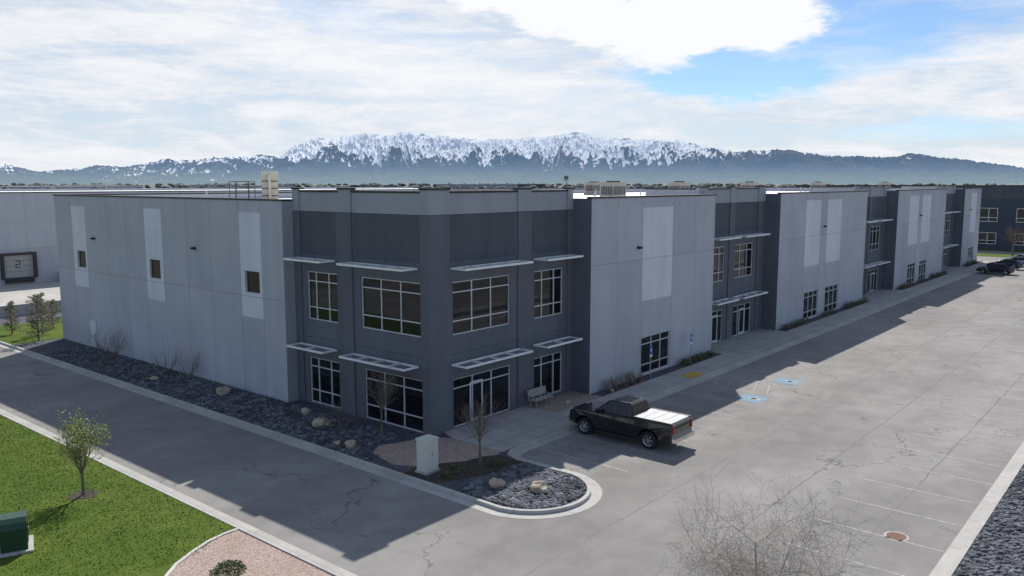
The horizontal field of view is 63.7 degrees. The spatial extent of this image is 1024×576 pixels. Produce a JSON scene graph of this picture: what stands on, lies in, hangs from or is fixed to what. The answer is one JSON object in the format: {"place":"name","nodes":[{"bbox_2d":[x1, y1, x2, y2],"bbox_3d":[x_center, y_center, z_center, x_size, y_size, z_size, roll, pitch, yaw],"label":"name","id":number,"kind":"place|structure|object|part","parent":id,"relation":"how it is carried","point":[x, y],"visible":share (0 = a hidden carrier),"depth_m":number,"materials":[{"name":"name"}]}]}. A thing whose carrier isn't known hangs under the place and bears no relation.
{"place":"outdoors","nodes":[
{"label":"outdoors","id":0,"kind":"place"},
{"bbox_2d":[0,281,60,305],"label":"truck court pavement","id":1,"kind":"structure","parent":0,"point":[18,293],"depth_m":95.47,"materials":[{"name":"concrete"}]},
{"bbox_2d":[0,300,60,317],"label":"retaining wall","id":2,"kind":"structure","parent":1,"relation":"on","point":[20,308],"depth_m":78.22,"materials":[{"name":"concrete"}]},
{"bbox_2d":[0,311,61,325],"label":"rock bed","id":3,"kind":"object","parent":1,"relation":"on","point":[22,318],"depth_m":76.35,"materials":[{"name":"grey gravel"}]},
{"bbox_2d":[0,187,584,285],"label":"walls","id":4,"kind":"structure","parent":1,"relation":"on","point":[27,220],"depth_m":104.13,"materials":[{"name":"grey concrete"}]},
{"bbox_2d":[4,255,32,277],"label":"dock doors","id":5,"kind":"structure","parent":4,"relation":"attached to","point":[19,266],"depth_m":102.33,"materials":[{"name":"paint"}]},
{"bbox_2d":[0,252,37,283],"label":"dock surrounds","id":6,"kind":"object","parent":4,"relation":"attached to","point":[19,279],"visible":0.09,"depth_m":102.08,"materials":[{"name":"black rubber"}]},
{"bbox_2d":[0,319,62,344],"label":"lawn strip","id":7,"kind":"object","parent":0,"point":[17,336],"visible":0.5,"depth_m":67.86,"materials":[{"name":"green plant"}]},
{"bbox_2d":[1,301,22,333],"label":"pine tree","id":8,"kind":"object","parent":7,"relation":"on","point":[8,310],"visible":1,"depth_m":67.83,"materials":[{"name":"green plant"}]},
{"bbox_2d":[19,294,52,339],"bbox_3d":[-37.393,2.303,65.038,2.802,3.748,2.332,6,9,39],"label":"pine tree","id":9,"kind":"object","parent":7,"relation":"on","point":[34,323],"visible":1,"depth_m":64.98,"materials":[{"name":"green plant"}]},
{"bbox_2d":[25,292,59,333],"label":"pine tree","id":10,"kind":"object","parent":7,"relation":"on","point":[48,303],"visible":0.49,"depth_m":67.68,"materials":[{"name":"green plant"}]},
{"bbox_2d":[44,299,61,327],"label":"pine tree","id":11,"kind":"object","parent":7,"relation":"on","point":[53,317],"visible":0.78,"depth_m":70.83,"materials":[{"name":"green plant"}]},
{"bbox_2d":[0,415,234,575],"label":"lawn","id":12,"kind":"structure","parent":0,"point":[161,570],"depth_m":30.52,"materials":[{"name":"green plant"}]},
{"bbox_2d":[0,510,33,557],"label":"green utility box","id":13,"kind":"object","parent":12,"relation":"on","point":[16,538],"visible":1,"depth_m":27.69,"materials":[{"name":"green metal"}]},
{"bbox_2d":[68,489,99,499],"bbox_3d":[-17.158,8.298,32.921,1.118,0.075,1.187,6,9,39],"label":"tree mulch ring","id":14,"kind":"object","parent":12,"relation":"on","point":[75,495],"visible":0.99,"depth_m":32.93,"materials":[{"name":"brown wood"}]},
{"bbox_2d":[45,406,111,494],"bbox_3d":[-17.079,6.499,32.695,2.632,3.580,2.298,6,9,39],"label":"young leafy tree","id":15,"kind":"object","parent":14,"relation":"on","point":[80,446],"visible":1,"depth_m":32.54,"materials":[{"name":"green plant"}]},
{"bbox_2d":[164,528,237,575],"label":"lawn edging","id":16,"kind":"object","parent":12,"relation":"on","point":[171,569],"visible":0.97,"depth_m":27.92,"materials":[{"name":"white concrete"}]},
{"bbox_2d":[169,530,332,575],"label":"corner gravel bed","id":17,"kind":"object","parent":12,"relation":"on","point":[257,557],"visible":1,"depth_m":27.33,"materials":[{"name":"beige gravel"}]},
{"bbox_2d":[209,560,246,575],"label":"groundcover shrub","id":18,"kind":"object","parent":17,"relation":"on","point":[233,564],"visible":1,"depth_m":26.34,"materials":[{"name":"green plant"}]},
{"bbox_2d":[229,171,277,198],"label":"roof access hatch","id":19,"kind":"object","parent":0,"point":[269,180],"visible":0.95,"depth_m":68.35,"materials":[{"name":"beige metal"}]},
{"bbox_2d":[350,185,394,186],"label":"distant warehouse","id":20,"kind":"structure","parent":0,"point":[371,185],"depth_m":1287.76,"materials":[{"name":"grey metal"}]},
{"bbox_2d":[0,184,1007,188],"bbox_3d":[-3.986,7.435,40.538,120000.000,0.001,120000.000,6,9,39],"label":"ground","id":21,"kind":"structure","parent":0,"point":[165,185],"depth_m":6124.67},
{"bbox_2d":[1,186,135,188],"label":"distant warehouse","id":22,"kind":"structure","parent":21,"relation":"on","point":[58,187],"depth_m":758.15,"materials":[{"name":"grey metal"}]},
{"bbox_2d":[69,185,119,185],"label":"distant warehouse","id":23,"kind":"structure","parent":21,"relation":"on","point":[93,185],"depth_m":1516.46,"materials":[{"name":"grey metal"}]},
{"bbox_2d":[190,185,240,187],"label":"distant warehouse","id":24,"kind":"structure","parent":21,"relation":"on","point":[198,186],"depth_m":1471.85,"materials":[{"name":"grey metal"}]},
{"bbox_2d":[231,186,296,187],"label":"distant warehouse","id":25,"kind":"structure","parent":21,"relation":"on","point":[261,186],"depth_m":881.50,"materials":[{"name":"grey"}]},
{"bbox_2d":[436,184,517,188],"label":"distant warehouse","id":26,"kind":"structure","parent":21,"relation":"on","point":[463,186],"depth_m":1096.87,"materials":[{"name":"grey metal"}]},
{"bbox_2d":[0,182,1017,188],"bbox_3d":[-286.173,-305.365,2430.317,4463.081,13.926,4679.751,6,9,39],"label":"distant trees","id":27,"kind":"object","parent":21,"relation":"on","point":[415,185],"visible":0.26,"depth_m":1715.61,"materials":[{"name":"green plant"}]},
{"bbox_2d":[0,256,1023,575],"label":"parking lot asphalt","id":28,"kind":"structure","parent":0,"point":[828,428],"depth_m":36.97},
{"bbox_2d":[0,408,356,575],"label":"lawn kerb","id":29,"kind":"structure","parent":28,"relation":"on","point":[301,554],"depth_m":31.41,"materials":[{"name":"concrete"}]},
{"bbox_2d":[0,270,978,518],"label":"island kerb","id":30,"kind":"structure","parent":28,"relation":"on","point":[592,496],"depth_m":40.25,"materials":[{"name":"concrete"}]},
{"bbox_2d":[13,261,982,508],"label":"rock mulch bed","id":31,"kind":"object","parent":28,"relation":"on","point":[51,345],"visible":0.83,"depth_m":46.05,"materials":[{"name":"grey gravel"}]},
{"bbox_2d":[80,327,119,353],"bbox_3d":[-29.457,3.766,59.615,2.764,2.235,2.882,-1,7,-11],"label":"bare shrub","id":32,"kind":"object","parent":31,"relation":"on","point":[98,346],"visible":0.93,"depth_m":59.46,"materials":[{"name":"brown plant"}]},
{"bbox_2d":[96,350,113,364],"bbox_3d":[-27.751,4.761,56.312,1.302,1.097,1.546,-2,7,-13],"label":"bare shrub","id":33,"kind":"object","parent":31,"relation":"on","point":[100,357],"visible":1,"depth_m":56.23,"materials":[{"name":"brown plant"}]},
{"bbox_2d":[89,326,127,358],"bbox_3d":[-28.325,3.803,58.521,3.460,2.440,2.610,-1,7,-9],"label":"bare shrub","id":34,"kind":"object","parent":31,"relation":"on","point":[120,336],"visible":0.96,"depth_m":58.58,"materials":[{"name":"brown plant"}]},
{"bbox_2d":[144,346,182,374],"bbox_3d":[-22.479,4.738,53.335,2.752,1.900,2.428,6,9,39],"label":"bare shrub","id":35,"kind":"object","parent":31,"relation":"on","point":[165,363],"visible":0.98,"depth_m":53.47,"materials":[{"name":"brown plant"}]},
{"bbox_2d":[172,347,203,379],"bbox_3d":[-20.463,4.754,52.473,3.083,2.086,2.146,6,9,39],"label":"bare shrub","id":36,"kind":"object","parent":31,"relation":"on","point":[188,366],"visible":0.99,"depth_m":52.35,"materials":[{"name":"brown plant"}]},
{"bbox_2d":[40,346,399,459],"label":"river rocks","id":37,"kind":"object","parent":31,"relation":"on","point":[244,405],"visible":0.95,"depth_m":46.37,"materials":[{"name":"stone"}]},
{"bbox_2d":[216,386,230,395],"bbox_3d":[-17.088,6.117,48.795,0.758,0.589,0.952,4,8,27],"label":"boulder","id":38,"kind":"object","parent":31,"relation":"on","point":[220,391],"visible":0.93,"depth_m":48.49,"materials":[{"name":"grey stone"}]},
{"bbox_2d":[301,407,310,413],"bbox_3d":[-11.165,6.718,44.684,0.491,0.458,0.654,-4,8,-27],"label":"boulder","id":39,"kind":"object","parent":31,"relation":"on","point":[305,410],"visible":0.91,"depth_m":44.50,"materials":[{"name":"beige stone"}]},
{"bbox_2d":[312,418,330,427],"bbox_3d":[-9.816,6.929,42.425,1.011,0.640,1.012,6,9,38],"label":"boulder","id":40,"kind":"object","parent":31,"relation":"on","point":[319,422],"visible":0.94,"depth_m":42.06,"materials":[{"name":"grey stone"}]},
{"bbox_2d":[325,395,363,426],"bbox_3d":[-8.811,6.247,42.010,2.352,1.776,1.975,6,9,39],"label":"bare shrub","id":41,"kind":"object","parent":31,"relation":"on","point":[340,416],"visible":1,"depth_m":41.87,"materials":[{"name":"brown plant"}]},
{"bbox_2d":[345,439,355,447],"bbox_3d":[-7.671,7.436,39.033,0.545,0.444,0.674,-1,7,-9],"label":"boulder","id":42,"kind":"object","parent":31,"relation":"on","point":[349,443],"visible":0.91,"depth_m":38.88,"materials":[{"name":"grey stone"}]},
{"bbox_2d":[347,361,406,434],"bbox_3d":[-6.412,5.432,40.264,2.736,3.820,2.916,2,8,15],"label":"bare ornamental tree","id":43,"kind":"object","parent":31,"relation":"on","point":[384,395],"visible":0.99,"depth_m":40.18,"materials":[{"name":"brown plant"}]},
{"bbox_2d":[404,455,518,482],"bbox_3d":[-2.033,7.920,36.027,5.194,0.058,2.256,-3,8,-25],"label":"mulch bed","id":44,"kind":"object","parent":31,"relation":"on","point":[474,468],"visible":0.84,"depth_m":35.88,"materials":[{"name":"brown wood"}]},
{"bbox_2d":[415,434,439,475],"bbox_3d":[-3.652,7.191,35.563,0.720,1.520,0.840,6,9,39],"label":"electrical cabinet","id":45,"kind":"object","parent":44,"relation":"on","point":[427,453],"visible":1,"depth_m":35.32,"materials":[{"name":"metal"}]},
{"bbox_2d":[436,468,456,478],"bbox_3d":[-2.783,7.896,35.135,0.941,0.330,0.914,6,9,39],"label":"groundcover shrub","id":46,"kind":"object","parent":44,"relation":"on","point":[447,472],"visible":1,"depth_m":35.01,"materials":[{"name":"green plant"}]},
{"bbox_2d":[445,462,465,472],"bbox_3d":[-2.474,7.806,35.820,0.912,0.337,0.964,6,9,39],"label":"groundcover shrub","id":47,"kind":"object","parent":44,"relation":"on","point":[459,467],"visible":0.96,"depth_m":35.78,"materials":[{"name":"green plant"}]},
{"bbox_2d":[453,393,506,464],"bbox_3d":[-1.373,6.138,36.324,2.347,3.417,2.251,2,7,14],"label":"bare ornamental tree","id":48,"kind":"object","parent":44,"relation":"on","point":[480,415],"visible":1,"depth_m":36.29,"materials":[{"name":"brown plant"}]},
{"bbox_2d":[487,458,506,467],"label":"groundcover shrub","id":49,"kind":"object","parent":44,"relation":"on","point":[500,463],"visible":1,"depth_m":36.39,"materials":[{"name":"green plant"}]},
{"bbox_2d":[373,391,600,466],"bbox_3d":[-0.165,7.096,42.433,5.200,0.068,15.650,6,9,39],"label":"pink gravel bed","id":50,"kind":"object","parent":31,"relation":"on","point":[404,453],"visible":0.78,"depth_m":38.71,"materials":[{"name":"pink gravel"}]},
{"bbox_2d":[527,385,552,408],"bbox_3d":[1.579,6.103,46.059,0.595,0.980,1.600,6,9,39],"label":"park bench","id":51,"kind":"object","parent":50,"relation":"on","point":[542,391],"visible":1,"depth_m":46.05,"materials":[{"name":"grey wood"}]},
{"bbox_2d":[489,477,505,487],"bbox_3d":[-0.583,8.072,33.864,0.717,0.469,0.665,1,7,11],"label":"boulder","id":52,"kind":"object","parent":31,"relation":"on","point":[494,482],"visible":0.88,"depth_m":33.63,"materials":[{"name":"grey stone"}]},
{"bbox_2d":[456,461,586,508],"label":"island rocks","id":53,"kind":"object","parent":31,"relation":"on","point":[562,488],"visible":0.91,"depth_m":33.56,"materials":[{"name":"gravel"}]},
{"bbox_2d":[530,481,546,493],"bbox_3d":[1.055,8.096,33.358,0.678,0.575,0.894,-3,8,-25],"label":"boulder","id":54,"kind":"object","parent":31,"relation":"on","point":[536,487],"visible":0.92,"depth_m":33.10,"materials":[{"name":"beige stone"}]},
{"bbox_2d":[601,379,619,388],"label":"bare shrub","id":55,"kind":"object","parent":31,"relation":"on","point":[607,386],"visible":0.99,"depth_m":49.49,"materials":[{"name":"brown plant"}]},
{"bbox_2d":[620,373,634,384],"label":"bare shrub","id":56,"kind":"object","parent":31,"relation":"on","point":[622,380],"visible":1,"depth_m":50.74,"materials":[{"name":"brown plant"}]},
{"bbox_2d":[631,370,643,381],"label":"bare shrub","id":57,"kind":"object","parent":31,"relation":"on","point":[632,375],"visible":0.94,"depth_m":51.78,"materials":[{"name":"brown plant"}]},
{"bbox_2d":[650,346,652,377],"bbox_3d":[8.838,4.734,52.513,0.077,2.100,0.320,6,9,39],"label":"accessible parking sign","id":58,"kind":"object","parent":31,"relation":"on","point":[651,349],"visible":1,"depth_m":52.48,"materials":[{"name":"blue metal"}]},
{"bbox_2d":[679,358,691,365],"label":"evergreen shrub","id":59,"kind":"object","parent":31,"relation":"on","point":[685,360],"visible":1,"depth_m":56.33,"materials":[{"name":"green plant"}]},
{"bbox_2d":[690,334,692,360],"bbox_3d":[12.299,4.209,56.624,0.077,2.100,0.320,6,9,39],"label":"accessible parking sign","id":60,"kind":"object","parent":31,"relation":"on","point":[691,337],"visible":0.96,"depth_m":56.59,"materials":[{"name":"blue metal"}]},
{"bbox_2d":[687,355,697,362],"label":"evergreen shrub","id":61,"kind":"object","parent":31,"relation":"on","point":[695,360],"visible":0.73,"depth_m":57.05,"materials":[{"name":"green plant"}]},
{"bbox_2d":[692,353,703,361],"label":"evergreen shrub","id":62,"kind":"object","parent":31,"relation":"on","point":[696,355],"visible":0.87,"depth_m":57.75,"materials":[{"name":"green plant"}]},
{"bbox_2d":[699,351,708,359],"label":"evergreen shrub","id":63,"kind":"object","parent":31,"relation":"on","point":[705,356],"visible":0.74,"depth_m":58.34,"materials":[{"name":"green plant"}]},
{"bbox_2d":[705,349,714,356],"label":"evergreen shrub","id":64,"kind":"object","parent":31,"relation":"on","point":[709,353],"visible":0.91,"depth_m":59.17,"materials":[{"name":"green plant"}]},
{"bbox_2d":[781,323,788,329],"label":"evergreen shrub","id":65,"kind":"object","parent":31,"relation":"on","point":[786,325],"visible":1,"depth_m":69.97,"materials":[{"name":"green plant"}]},
{"bbox_2d":[53,185,981,435],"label":"walls","id":66,"kind":"structure","parent":28,"relation":"on","point":[622,295],"depth_m":50.54,"materials":[{"name":"grey concrete"}]},
{"bbox_2d":[205,187,809,198],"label":"roof vent pipes","id":67,"kind":"object","parent":66,"relation":"on","point":[206,192],"visible":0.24,"depth_m":91.49,"materials":[{"name":"grey metal"}]},
{"bbox_2d":[584,181,599,194],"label":"rooftop hvac unit","id":68,"kind":"object","parent":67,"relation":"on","point":[591,187],"visible":0.89,"depth_m":101.52,"materials":[{"name":"metal"}]},
{"bbox_2d":[599,181,626,196],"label":"rooftop hvac unit","id":69,"kind":"object","parent":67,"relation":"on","point":[612,188],"visible":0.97,"depth_m":70.47,"materials":[{"name":"metal"}]},
{"bbox_2d":[668,181,690,187],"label":"rooftop hvac unit","id":70,"kind":"object","parent":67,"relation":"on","point":[679,184],"visible":0.49,"depth_m":82.42,"materials":[{"name":"metal"}]},
{"bbox_2d":[740,181,758,187],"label":"rooftop hvac unit","id":71,"kind":"object","parent":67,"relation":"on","point":[749,184],"visible":0.58,"depth_m":99.44,"materials":[{"name":"metal"}]},
{"bbox_2d":[809,182,825,191],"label":"rooftop hvac unit","id":72,"kind":"object","parent":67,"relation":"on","point":[817,184],"visible":0.6,"depth_m":115.57,"materials":[{"name":"metal"}]},
{"bbox_2d":[52,185,981,200],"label":"parapet coping","id":73,"kind":"object","parent":66,"relation":"on","point":[514,189],"visible":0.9,"depth_m":54.60,"materials":[{"name":"grey metal"}]},
{"bbox_2d":[78,217,972,432],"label":"window frames","id":74,"kind":"structure","parent":66,"relation":"attached to","point":[472,382],"depth_m":45.53,"materials":[{"name":"black metal"}]},
{"bbox_2d":[79,217,971,430],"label":"window glass","id":75,"kind":"object","parent":74,"relation":"in","point":[411,311],"visible":0.71,"depth_m":44.32,"materials":[{"name":"black glass"}]},
{"bbox_2d":[90,209,971,336],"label":"wall lamps","id":76,"kind":"object","parent":66,"relation":"attached to","point":[194,248],"depth_m":51.64,"materials":[{"name":"grey metal"}]},
{"bbox_2d":[278,191,808,198],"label":"roof","id":77,"kind":"structure","parent":66,"relation":"on","point":[579,195],"depth_m":106.47,"materials":[{"name":"grey"}]},
{"bbox_2d":[283,211,960,371],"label":"sunshades","id":78,"kind":"object","parent":66,"relation":"attached to","point":[402,269],"visible":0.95,"depth_m":43.83,"materials":[{"name":"metal"}]},
{"bbox_2d":[567,394,694,448],"bbox_3d":[5.769,6.356,40.593,6.190,2.103,2.540,6,9,39],"label":"pickup truck","id":79,"kind":"object","parent":28,"relation":"on","point":[628,416],"visible":1,"depth_m":39.72,"materials":[{"name":"black paint"}]},
{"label":"windows","id":80,"kind":"part","parent":79,"relation":"part of","materials":[{"name":"black glass"}]},
{"bbox_2d":[714,377,803,402],"bbox_3d":[14.561,6.055,51.213,4.730,0.009,7.000,6,9,39],"label":"accessible parking marking","id":81,"kind":"object","parent":28,"relation":"on","point":[752,398],"visible":1,"depth_m":50.18,"materials":[{"name":"paint"}]},
{"bbox_2d":[538,270,1023,575],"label":"parking stall lines","id":82,"kind":"object","parent":28,"relation":"on","point":[878,461],"visible":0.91,"depth_m":40.10,"materials":[{"name":"paint"}]},
{"bbox_2d":[884,531,908,540],"bbox_3d":[13.709,8.846,29.366,0.840,0.008,0.840,6,9,39],"label":"manhole cover","id":83,"kind":"object","parent":28,"relation":"on","point":[895,535],"visible":1,"depth_m":29.40,"materials":[{"name":"orange metal"}]},
{"bbox_2d":[929,441,1023,575],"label":"parking kerb","id":84,"kind":"structure","parent":28,"relation":"on","point":[951,559],"depth_m":30.66,"materials":[{"name":"concrete"}]},
{"bbox_2d":[951,466,1023,575],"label":"strip rocks","id":85,"kind":"object","parent":28,"relation":"on","point":[1008,520],"visible":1,"depth_m":28.49,"materials":[{"name":"stone"}]},
{"bbox_2d":[954,465,1023,575],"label":"rock strip","id":86,"kind":"object","parent":28,"relation":"on","point":[972,551],"depth_m":28.54,"materials":[{"name":"grey gravel"}]},
{"bbox_2d":[976,263,1016,274],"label":"parked car","id":87,"kind":"object","parent":28,"relation":"on","point":[1004,269],"visible":1,"depth_m":113.03,"materials":[{"name":"black paint"}]},
{"bbox_2d":[986,259,1023,269],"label":"parked car","id":88,"kind":"object","parent":28,"relation":"on","point":[1012,263],"visible":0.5,"depth_m":119.21,"materials":[{"name":"blue paint"}]},
{"bbox_2d":[997,256,1023,262],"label":"parked car","id":89,"kind":"object","parent":28,"relation":"on","point":[1020,259],"visible":0.2,"depth_m":123.19,"materials":[{"name":"silver metal"}]},
{"bbox_2d":[1003,254,1023,258],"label":"parked car","id":90,"kind":"object","parent":28,"relation":"on","point":[1020,255],"visible":0.16,"depth_m":127.97,"materials":[{"name":"white paint"}]},
{"bbox_2d":[0,131,1023,183],"bbox_3d":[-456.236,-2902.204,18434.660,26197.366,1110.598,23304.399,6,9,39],"label":"mountain range","id":91,"kind":"structure","parent":0,"point":[406,157],"depth_m":15114.19,"materials":[{"name":"white snow"}]},
{"bbox_2d":[0,0,1023,171],"label":"sky","id":92,"kind":"structure","parent":0,"point":[84,83],"materials":[{"name":"blue"}]},
{"bbox_2d":[518,184,544,187],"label":"distant warehouse","id":93,"kind":"structure","parent":0,"point":[537,185],"depth_m":1213.70,"materials":[{"name":"grey metal"}]},
{"bbox_2d":[444,261,992,451],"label":"sidewalk","id":94,"kind":"structure","parent":0,"point":[523,424],"depth_m":54.40,"materials":[{"name":"concrete"}]},
{"bbox_2d":[681,371,704,377],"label":"tactile paving","id":95,"kind":"structure","parent":94,"relation":"on","point":[691,374],"depth_m":53.52,"materials":[{"name":"yellow plastic"}]},
{"bbox_2d":[656,458,874,575],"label":"bare street tree","id":96,"kind":"object","parent":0,"point":[717,561],"visible":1,"depth_m":20.87,"materials":[{"name":"grey plant"}]},
{"bbox_2d":[878,182,890,190],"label":"rooftop hvac unit","id":97,"kind":"object","parent":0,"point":[886,183],"visible":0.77,"depth_m":130.63,"materials":[{"name":"metal"}]},
{"bbox_2d":[795,185,1023,250],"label":"walls","id":98,"kind":"structure","parent":0,"point":[1007,201],"depth_m":154.35,"materials":[{"name":"grey concrete"}]},
{"bbox_2d":[978,208,1023,244],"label":"window frames","id":99,"kind":"structure","parent":98,"relation":"attached to","point":[988,217],"depth_m":155.43,"materials":[{"name":"black metal"}]},
{"bbox_2d":[977,249,1023,256],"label":"verge","id":100,"kind":"structure","parent":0,"point":[993,253],"depth_m":146.78,"materials":[{"name":"green plant"}]},
{"bbox_2d":[1003,222,1023,256],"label":"bare street tree","id":101,"kind":"object","parent":100,"relation":"on","point":[1013,239],"visible":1,"depth_m":139.99,"materials":[{"name":"brown plant"}]},
{"bbox_2d":[978,208,1023,244],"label":"window glass","id":102,"kind":"object","parent":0,"point":[992,213],"visible":0.15,"depth_m":155.61,"materials":[{"name":"black glass"}]}
]}

